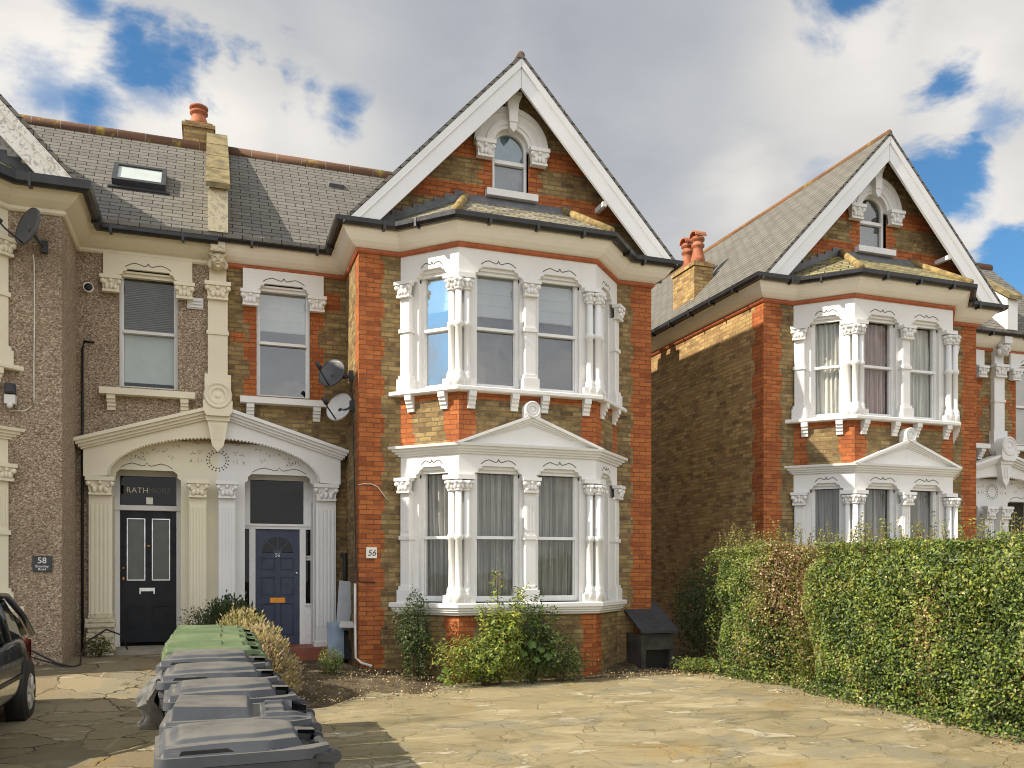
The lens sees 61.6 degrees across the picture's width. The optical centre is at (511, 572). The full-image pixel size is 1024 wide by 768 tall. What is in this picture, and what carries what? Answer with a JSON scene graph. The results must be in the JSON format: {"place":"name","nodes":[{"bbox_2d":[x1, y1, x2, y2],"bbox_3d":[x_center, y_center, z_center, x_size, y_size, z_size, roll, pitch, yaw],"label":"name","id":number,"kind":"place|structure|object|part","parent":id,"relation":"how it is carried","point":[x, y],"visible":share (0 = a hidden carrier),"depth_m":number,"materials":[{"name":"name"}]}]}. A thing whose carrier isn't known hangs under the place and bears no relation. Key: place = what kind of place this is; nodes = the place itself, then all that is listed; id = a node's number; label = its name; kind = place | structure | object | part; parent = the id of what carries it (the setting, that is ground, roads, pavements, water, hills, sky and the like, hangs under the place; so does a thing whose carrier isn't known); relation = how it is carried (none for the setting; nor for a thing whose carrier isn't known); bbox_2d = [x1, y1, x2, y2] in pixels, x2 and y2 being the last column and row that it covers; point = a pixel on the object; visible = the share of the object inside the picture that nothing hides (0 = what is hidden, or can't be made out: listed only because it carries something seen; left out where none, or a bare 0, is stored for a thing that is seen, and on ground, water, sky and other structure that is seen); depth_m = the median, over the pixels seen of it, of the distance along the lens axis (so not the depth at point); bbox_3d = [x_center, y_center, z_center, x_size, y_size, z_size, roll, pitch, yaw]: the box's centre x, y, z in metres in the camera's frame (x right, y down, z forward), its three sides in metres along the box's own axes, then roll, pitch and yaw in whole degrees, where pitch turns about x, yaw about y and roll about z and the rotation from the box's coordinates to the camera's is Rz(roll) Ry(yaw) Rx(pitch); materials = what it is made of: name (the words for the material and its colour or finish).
{"place":"outdoors","nodes":[
{"label":"outdoors","id":0,"kind":"place"},
{"bbox_2d":[295,660,442,701],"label":"soil","id":1,"kind":"structure","parent":0,"point":[332,692],"depth_m":11.89,"materials":[{"name":"brown soil"}]},
{"bbox_2d":[327,622,343,657],"bbox_3d":[-2.829,1.082,13.788,0.260,0.580,0.068,0,0,-23],"label":"old board","id":2,"kind":"object","parent":1,"relation":"on","point":[335,635],"visible":0.67,"depth_m":13.78,"materials":[{"name":"wood"}]},
{"bbox_2d":[339,621,353,627],"bbox_3d":[-2.627,0.834,13.749,0.261,0.099,0.300,0,0,-9],"label":"old board","id":3,"kind":"object","parent":2,"relation":"on","point":[346,624],"visible":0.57,"depth_m":13.66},
{"bbox_2d":[340,630,351,659],"bbox_3d":[-2.742,1.160,13.901,0.301,0.526,0.117,0,0,-31],"label":"old board","id":4,"kind":"object","parent":1,"relation":"on","point":[347,652],"visible":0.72,"depth_m":13.91,"materials":[{"name":"grey paint"}]},
{"bbox_2d":[336,581,350,630],"bbox_3d":[-2.728,0.537,13.969,0.301,0.815,0.128,0,0,-26],"label":"old board","id":5,"kind":"object","parent":4,"relation":"on","point":[344,603],"visible":0.78,"depth_m":13.96,"materials":[{"name":"grey wood"}]},
{"bbox_2d":[436,667,454,685],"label":"broad leaf weed","id":6,"kind":"object","parent":1,"relation":"on","point":[440,677],"visible":0.6,"depth_m":12.46,"materials":[{"name":"green plant"}]},
{"bbox_2d":[0,654,1023,767],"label":"driveway","id":7,"kind":"structure","parent":0,"point":[87,713],"depth_m":9.02,"materials":[{"name":"beige stone"}]},
{"bbox_2d":[0,592,35,721],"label":"parked car","id":8,"kind":"object","parent":7,"relation":"on","point":[17,686],"visible":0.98,"depth_m":9.28,"materials":[{"name":"paint"}]},
{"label":"windows","id":9,"kind":"part","parent":8,"relation":"part of","materials":[{"name":"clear glass"}]},
{"bbox_2d":[31,656,72,667],"bbox_3d":[-6.330,1.175,11.651,0.990,0.269,0.072,0,0,-4],"label":"cable","id":10,"kind":"object","parent":7,"relation":"on","point":[50,662],"visible":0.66,"depth_m":11.65,"materials":[{"name":"black rubber"}]},
{"bbox_2d":[31,629,127,666],"bbox_3d":[-6.071,1.065,12.171,0.702,0.452,1.759,0,0,32],"label":"cable","id":11,"kind":"object","parent":7,"relation":"on","point":[49,659],"visible":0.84,"depth_m":11.97,"materials":[{"name":"black rubber"}]},
{"bbox_2d":[155,649,271,672],"bbox_3d":[-2.144,1.121,6.242,0.776,1.129,0.596,0,0,-16],"label":"wheelie bin","id":12,"kind":"object","parent":7,"relation":"on","point":[193,656],"visible":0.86,"depth_m":6.06,"materials":[{"name":"grey plastic"}]},
{"bbox_2d":[165,633,262,649],"bbox_3d":[-2.559,1.083,7.400,0.776,1.115,0.596,0,0,-18],"label":"wheelie bin","id":13,"kind":"object","parent":7,"relation":"on","point":[207,636],"visible":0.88,"depth_m":7.23,"materials":[{"name":"green plastic"}]},
{"bbox_2d":[161,640,267,659],"bbox_3d":[-2.358,1.100,6.824,0.776,1.115,0.596,0,0,-20],"label":"wheelie bin","id":14,"kind":"object","parent":7,"relation":"on","point":[171,647],"visible":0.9,"depth_m":6.64,"materials":[{"name":"green plastic"}]},
{"bbox_2d":[173,625,256,636],"bbox_3d":[-2.951,1.079,8.556,0.776,1.115,0.596,0,0,-19],"label":"wheelie bin","id":15,"kind":"object","parent":7,"relation":"on","point":[208,627],"visible":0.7,"depth_m":8.41,"materials":[{"name":"green plastic"}]},
{"bbox_2d":[174,628,260,642],"bbox_3d":[-2.750,1.079,7.979,0.776,1.115,0.596,0,0,-20],"label":"wheelie bin","id":16,"kind":"object","parent":7,"relation":"on","point":[214,630],"visible":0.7,"depth_m":7.83,"materials":[{"name":"green plastic"}]},
{"bbox_2d":[156,661,285,709],"bbox_3d":[-1.912,1.155,5.667,0.776,1.129,0.596,0,0,-19],"label":"wheelie bin","id":17,"kind":"object","parent":7,"relation":"on","point":[177,673],"visible":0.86,"depth_m":5.47,"materials":[{"name":"grey plastic"}]},
{"bbox_2d":[135,670,164,730],"bbox_3d":[-2.313,0.825,5.527,0.217,0.378,0.400,0,0,-19],"label":"plastic bag","id":18,"kind":"object","parent":17,"relation":"hanging from","point":[147,704],"visible":0.89,"depth_m":5.49,"materials":[{"name":"white plastic"}]},
{"bbox_2d":[194,589,266,624],"bbox_3d":[-4.106,0.790,12.549,1.186,1.107,1.175,0,0,19],"label":"rosemary","id":19,"kind":"object","parent":7,"relation":"on","point":[224,606],"visible":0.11,"depth_m":12.41,"materials":[{"name":"green plant"}]},
{"bbox_2d":[163,677,305,714],"bbox_3d":[-1.648,1.191,5.091,0.776,1.129,0.596,0,0,-21],"label":"wheelie bin","id":20,"kind":"object","parent":7,"relation":"on","point":[257,690],"visible":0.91,"depth_m":4.92,"materials":[{"name":"grey plastic"}]},
{"bbox_2d":[159,695,321,734],"bbox_3d":[-1.412,1.222,4.506,0.776,1.130,0.596,0,0,-17],"label":"wheelie bin","id":21,"kind":"object","parent":7,"relation":"on","point":[185,709],"visible":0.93,"depth_m":4.34,"materials":[{"name":"grey plastic"}]},
{"bbox_2d":[154,719,341,767],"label":"wheelie bin","id":22,"kind":"object","parent":7,"relation":"on","point":[257,743],"visible":1,"depth_m":3.71,"materials":[{"name":"grey plastic"}]},
{"bbox_2d":[227,618,304,691],"bbox_3d":[-3.283,1.082,10.834,1.344,1.040,1.588,0,0,-19],"label":"lavender","id":23,"kind":"object","parent":7,"relation":"on","point":[276,650],"visible":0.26,"depth_m":10.66,"materials":[{"name":"plant"}]},
{"bbox_2d":[468,570,529,683],"bbox_3d":[-0.192,0.792,12.533,0.994,1.717,0.577,0,0,-19],"label":"tall weed","id":24,"kind":"object","parent":7,"relation":"on","point":[510,623],"visible":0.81,"depth_m":12.49,"materials":[{"name":"green plant"}]},
{"bbox_2d":[520,640,557,683],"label":"broad leaf weed","id":25,"kind":"object","parent":7,"relation":"on","point":[531,644],"visible":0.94,"depth_m":12.61,"materials":[{"name":"green plant"}]},
{"bbox_2d":[297,663,1016,752],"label":"fallen leaves","id":26,"kind":"object","parent":7,"relation":"on","point":[605,675],"visible":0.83,"depth_m":11.65,"materials":[{"name":"plant"}]},
{"bbox_2d":[0,0,1023,294],"label":"sky","id":27,"kind":"structure","parent":0,"point":[707,114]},
{"bbox_2d":[306,649,719,708],"bbox_3d":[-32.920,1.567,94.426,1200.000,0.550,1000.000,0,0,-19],"label":"ground","id":28,"kind":"structure","parent":0,"point":[321,704],"depth_m":12.00,"materials":[{"name":"soil"}]},
{"bbox_2d":[80,633,116,656],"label":"shrub","id":29,"kind":"object","parent":28,"relation":"on","point":[99,650],"visible":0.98,"depth_m":12.84,"materials":[{"name":"green plant"}]},
{"bbox_2d":[0,94,232,664],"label":"semi detached house","id":30,"kind":"structure","parent":28,"relation":"on","point":[132,224],"depth_m":13.35,"materials":[{"name":"beige paint"}]},
{"bbox_2d":[4,383,16,407],"bbox_3d":[-6.785,-2.380,11.610,0.130,0.340,0.168,0,0,-19],"label":"security lamp","id":31,"kind":"object","parent":30,"relation":"attached to","point":[10,400],"visible":1,"depth_m":11.57,"materials":[{"name":"grey paint"}]},
{"bbox_2d":[10,254,34,411],"bbox_3d":[-6.672,-3.264,11.700,0.303,2.144,0.099,0,0,-19],"label":"cable","id":32,"kind":"object","parent":30,"relation":"attached to","point":[33,348],"visible":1,"depth_m":11.78,"materials":[{"name":"plastic"}]},
{"bbox_2d":[0,207,47,253],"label":"satellite dish","id":33,"kind":"object","parent":30,"relation":"attached to","point":[27,227],"visible":1,"depth_m":11.52,"materials":[{"name":"grey paint"}]},
{"bbox_2d":[32,556,51,571],"bbox_3d":[-6.458,-0.120,11.811,0.236,0.216,0.038,0,0,-19],"label":"house number plaque","id":34,"kind":"object","parent":30,"relation":"attached to","point":[41,563],"visible":1,"depth_m":11.79,"materials":[{"name":"black metal"}]},
{"bbox_2d":[81,340,94,655],"bbox_3d":[-6.523,-1.134,13.206,0.183,4.868,0.047,0,0,-19],"label":"drain pipe","id":35,"kind":"object","parent":30,"relation":"attached to","point":[82,502],"visible":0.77,"depth_m":13.16,"materials":[{"name":"black plastic"}]},
{"bbox_2d":[83,282,93,292],"bbox_3d":[-6.508,-4.380,13.201,0.150,0.150,0.085,0,0,-19],"label":"flue outlet","id":36,"kind":"object","parent":30,"relation":"attached to","point":[88,287],"visible":1,"depth_m":13.17,"materials":[{"name":"plastic"}]},
{"bbox_2d":[85,613,115,650],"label":"broken plinth","id":37,"kind":"structure","parent":30,"relation":"attached to","point":[92,625],"depth_m":13.17,"materials":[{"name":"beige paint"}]},
{"bbox_2d":[120,511,175,642],"bbox_3d":[-5.932,0.067,14.024,0.840,2.135,0.080,0,0,-19],"label":"front door","id":38,"kind":"structure","parent":30,"relation":"in","point":[147,538],"depth_m":14.01,"materials":[{"name":"black paint"}]},
{"bbox_2d":[119,278,177,389],"bbox_3d":[-5.767,-3.780,13.656,0.860,1.860,0.118,0,0,-19],"label":"sash window","id":39,"kind":"structure","parent":30,"relation":"in","point":[148,310],"depth_m":13.69,"materials":[{"name":"white glass"}]},
{"bbox_2d":[187,297,202,309],"bbox_3d":[-5.060,-4.300,13.724,0.240,0.180,0.050,0,0,-19],"label":"air vent","id":40,"kind":"object","parent":30,"relation":"attached to","point":[196,303],"visible":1,"depth_m":13.72,"materials":[{"name":"white plastic"}]},
{"bbox_2d":[176,600,215,626],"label":"evergreen shrub","id":41,"kind":"object","parent":28,"relation":"on","point":[194,615],"visible":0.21,"depth_m":12.51,"materials":[{"name":"green plant"}]},
{"bbox_2d":[215,602,274,633],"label":"lavender","id":42,"kind":"object","parent":28,"relation":"on","point":[236,619],"visible":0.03,"depth_m":11.63,"materials":[{"name":"beige plant"}]},
{"bbox_2d":[317,645,344,675],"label":"shrub","id":43,"kind":"object","parent":28,"relation":"on","point":[331,664],"visible":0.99,"depth_m":12.33,"materials":[{"name":"green plant"}]},
{"bbox_2d":[390,584,434,680],"bbox_3d":[-1.470,0.933,12.857,0.581,1.526,0.638,0,0,25],"label":"evergreen shrub","id":44,"kind":"object","parent":28,"relation":"on","point":[412,642],"visible":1,"depth_m":12.79,"materials":[{"name":"green plant"}]},
{"bbox_2d":[216,51,683,681],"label":"semi detached house","id":45,"kind":"structure","parent":28,"relation":"on","point":[464,293],"depth_m":13.78,"materials":[{"name":"brick"}]},
{"bbox_2d":[255,529,298,643],"bbox_3d":[-4.006,0.245,14.681,0.722,1.960,0.088,0,0,-19],"label":"front door","id":46,"kind":"structure","parent":45,"relation":"in","point":[277,572],"depth_m":14.69,"materials":[{"name":"blue paint"}]},
{"bbox_2d":[257,292,309,398],"bbox_3d":[-3.960,-3.800,14.730,1.360,2.100,0.956,0,0,-19],"label":"sash window","id":47,"kind":"structure","parent":45,"relation":"in","point":[283,321],"depth_m":14.49,"materials":[{"name":"white glass"}]},
{"bbox_2d":[315,359,353,386],"bbox_3d":[-2.845,-3.204,13.699,0.633,0.476,0.547,0,0,-19],"label":"satellite dish","id":48,"kind":"object","parent":45,"relation":"attached to","point":[331,372],"visible":1,"depth_m":13.79,"materials":[{"name":"grey paint"}]},
{"bbox_2d":[321,393,354,420],"bbox_3d":[-2.804,-2.663,13.729,0.538,0.476,0.537,0,0,-19],"label":"satellite dish","id":49,"kind":"object","parent":45,"relation":"attached to","point":[340,406],"visible":1,"depth_m":13.83,"materials":[{"name":"grey paint"}]},
{"bbox_2d":[340,552,346,630],"bbox_3d":[-2.792,0.408,14.288,0.109,1.485,0.083,0,0,29],"label":"drain pipe","id":50,"kind":"object","parent":45,"relation":"attached to","point":[343,555],"visible":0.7,"depth_m":14.25,"materials":[{"name":"black plastic"}]},
{"bbox_2d":[351,381,374,582],"bbox_3d":[-2.409,-1.442,13.414,0.564,3.218,0.235,0,0,39],"label":"cable","id":51,"kind":"object","parent":45,"relation":"attached to","point":[354,490],"visible":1,"depth_m":13.46,"materials":[{"name":"black plastic"}]},
{"bbox_2d":[354,583,372,666],"bbox_3d":[-2.299,0.809,13.206,0.364,1.279,0.077,0,0,32],"label":"drain pipe","id":52,"kind":"object","parent":45,"relation":"attached to","point":[355,648],"visible":1,"depth_m":13.28,"materials":[{"name":"white plastic"}]},
{"bbox_2d":[366,547,376,557],"bbox_3d":[-2.176,-0.305,13.305,0.166,0.170,0.038,0,0,-19],"label":"house number plaque","id":53,"kind":"object","parent":45,"relation":"attached to","point":[371,552],"visible":1,"depth_m":13.29,"materials":[{"name":"white ceramic"}]},
{"bbox_2d":[358,483,387,499],"bbox_3d":[-2.152,-1.251,13.315,0.467,0.251,0.019,0,0,-19],"label":"cable","id":54,"kind":"object","parent":45,"relation":"attached to","point":[376,486],"visible":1,"depth_m":13.33,"materials":[{"name":"white plastic"}]},
{"bbox_2d":[421,473,447,601],"bbox_3d":[-1.134,-0.580,13.429,0.540,2.060,0.208,0,0,26],"label":"sash window","id":55,"kind":"structure","parent":45,"relation":"in","point":[434,508],"depth_m":13.48,"materials":[{"name":"white glass"}]},
{"bbox_2d":[421,276,447,388],"bbox_3d":[-1.154,-3.745,13.388,0.540,1.830,0.118,0,0,26],"label":"sash window","id":56,"kind":"structure","parent":45,"relation":"in","point":[434,294],"depth_m":13.46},
{"bbox_2d":[442,275,517,388],"bbox_3d":[-0.404,-3.750,13.788,1.225,2.000,0.956,0,0,-19],"label":"sash window","id":57,"kind":"structure","parent":45,"relation":"in","point":[496,299],"depth_m":13.51,"materials":[{"name":"white glass"}]},
{"bbox_2d":[475,473,517,601],"bbox_3d":[-0.280,-0.580,13.432,0.725,2.060,0.203,0,0,-19],"label":"sash window","id":58,"kind":"structure","parent":45,"relation":"in","point":[496,495],"depth_m":13.48,"materials":[{"name":"white glass"}]},
{"bbox_2d":[492,132,525,192],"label":"sash window","id":59,"kind":"structure","parent":45,"relation":"in","point":[510,150],"depth_m":14.22,"materials":[{"name":"white glass"}]},
{"bbox_2d":[502,283,577,393],"bbox_3d":[0.555,-3.750,14.122,1.225,2.000,0.956,0,0,-19],"label":"sash window","id":60,"kind":"structure","parent":45,"relation":"in","point":[557,305],"depth_m":14.33,"materials":[{"name":"white glass"}]},
{"bbox_2d":[537,476,577,600],"bbox_3d":[0.679,-0.580,13.766,0.725,2.060,0.203,0,0,-19],"label":"sash window","id":61,"kind":"structure","parent":45,"relation":"in","point":[557,497],"depth_m":13.82,"materials":[{"name":"white glass"}]},
{"bbox_2d":[603,496,603,586],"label":"sash window","id":62,"kind":"structure","parent":45,"relation":"in","point":[603,496],"depth_m":14.47,"materials":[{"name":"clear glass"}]},
{"bbox_2d":[603,308,603,382],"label":"sash window","id":63,"kind":"structure","parent":45,"relation":"in","point":[603,308],"depth_m":14.47,"materials":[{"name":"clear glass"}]},
{"bbox_2d":[423,626,545,687],"bbox_3d":[-0.386,1.219,12.414,1.689,0.968,0.997,0,0,9],"label":"shrub","id":64,"kind":"object","parent":28,"relation":"on","point":[483,671],"visible":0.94,"depth_m":12.32,"materials":[{"name":"green plant"}]},
{"bbox_2d":[509,586,564,682],"bbox_3d":[0.342,0.951,12.891,0.894,1.502,0.794,0,0,12],"label":"evergreen shrub","id":65,"kind":"object","parent":28,"relation":"on","point":[531,631],"visible":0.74,"depth_m":12.86,"materials":[{"name":"green plant"}]},
{"bbox_2d":[534,627,598,682],"bbox_3d":[0.764,1.267,12.941,1.057,0.872,0.718,0,0,-19],"label":"shrub","id":66,"kind":"object","parent":28,"relation":"on","point":[562,667],"visible":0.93,"depth_m":12.87,"materials":[{"name":"green plant"}]},
{"bbox_2d":[624,600,678,669],"bbox_3d":[2.297,1.095,14.780,0.710,1.210,1.040,0,0,-19],"label":"coal bunker","id":67,"kind":"object","parent":28,"relation":"on","point":[645,648],"visible":0.61,"depth_m":14.45,"materials":[{"name":"concrete"}]},
{"bbox_2d":[582,652,723,678],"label":"soil","id":68,"kind":"structure","parent":28,"relation":"on","point":[618,667],"depth_m":14.24,"materials":[{"name":"brown soil"}]},
{"bbox_2d":[668,655,720,673],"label":"shrub","id":69,"kind":"object","parent":28,"relation":"on","point":[695,664],"visible":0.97,"depth_m":13.95,"materials":[{"name":"green plant"}]},
{"bbox_2d":[667,548,727,659],"bbox_3d":[3.463,0.627,15.480,1.438,2.150,1.193,0,0,-19],"label":"evergreen shrub","id":70,"kind":"object","parent":28,"relation":"on","point":[696,619],"visible":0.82,"depth_m":15.34,"materials":[{"name":"green plant"}]},
{"bbox_2d":[703,519,824,685],"bbox_3d":[3.938,0.463,13.513,1.313,2.574,2.236,0,0,-19],"label":"hedge","id":71,"kind":"object","parent":28,"relation":"on","point":[755,636],"visible":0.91,"depth_m":12.99,"materials":[{"name":"green plant"}]},
{"bbox_2d":[651,129,1021,654],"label":"semi detached house","id":72,"kind":"structure","parent":28,"relation":"on","point":[831,345],"depth_m":16.22,"materials":[{"name":"brick"}]},
{"bbox_2d":[812,321,841,417],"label":"sash window","id":73,"kind":"structure","parent":72,"relation":"in","point":[826,338],"depth_m":15.89,"materials":[{"name":"white glass"}]},
{"bbox_2d":[812,489,842,549],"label":"sash window","id":74,"kind":"structure","parent":72,"relation":"in","point":[826,503],"depth_m":15.89,"materials":[{"name":"white glass"}]},
{"bbox_2d":[860,196,882,247],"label":"sash window","id":75,"kind":"structure","parent":72,"relation":"in","point":[868,236],"depth_m":16.66,"materials":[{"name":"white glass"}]},
{"bbox_2d":[864,489,892,560],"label":"sash window","id":76,"kind":"structure","parent":72,"relation":"in","point":[874,506],"depth_m":15.92,"materials":[{"name":"white glass"}]},
{"bbox_2d":[864,322,892,416],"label":"sash window","id":77,"kind":"structure","parent":72,"relation":"in","point":[875,336],"depth_m":15.92,"materials":[{"name":"white glass"}]},
{"bbox_2d":[910,490,935,559],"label":"sash window","id":78,"kind":"structure","parent":72,"relation":"in","point":[919,511],"depth_m":16.27,"materials":[{"name":"white glass"}]},
{"bbox_2d":[910,328,935,419],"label":"sash window","id":79,"kind":"structure","parent":72,"relation":"in","point":[919,347],"depth_m":16.27,"materials":[{"name":"white glass"}]},
{"bbox_2d":[787,506,1023,743],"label":"hedge","id":80,"kind":"object","parent":28,"relation":"on","point":[938,634],"visible":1,"depth_m":9.82,"materials":[{"name":"green plant"}]},
{"bbox_2d":[976,262,1023,562],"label":"semi detached house","id":81,"kind":"structure","parent":28,"relation":"on","point":[1008,499],"depth_m":19.48,"materials":[{"name":"paint"}]},
{"bbox_2d":[1007,503,1022,562],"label":"front door","id":82,"kind":"structure","parent":81,"relation":"in","point":[1018,507],"depth_m":20.26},
{"bbox_2d":[1016,372,1023,444],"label":"sash window","id":83,"kind":"structure","parent":81,"relation":"in","point":[1019,384],"depth_m":19.80,"materials":[{"name":"white glass"}]}
]}

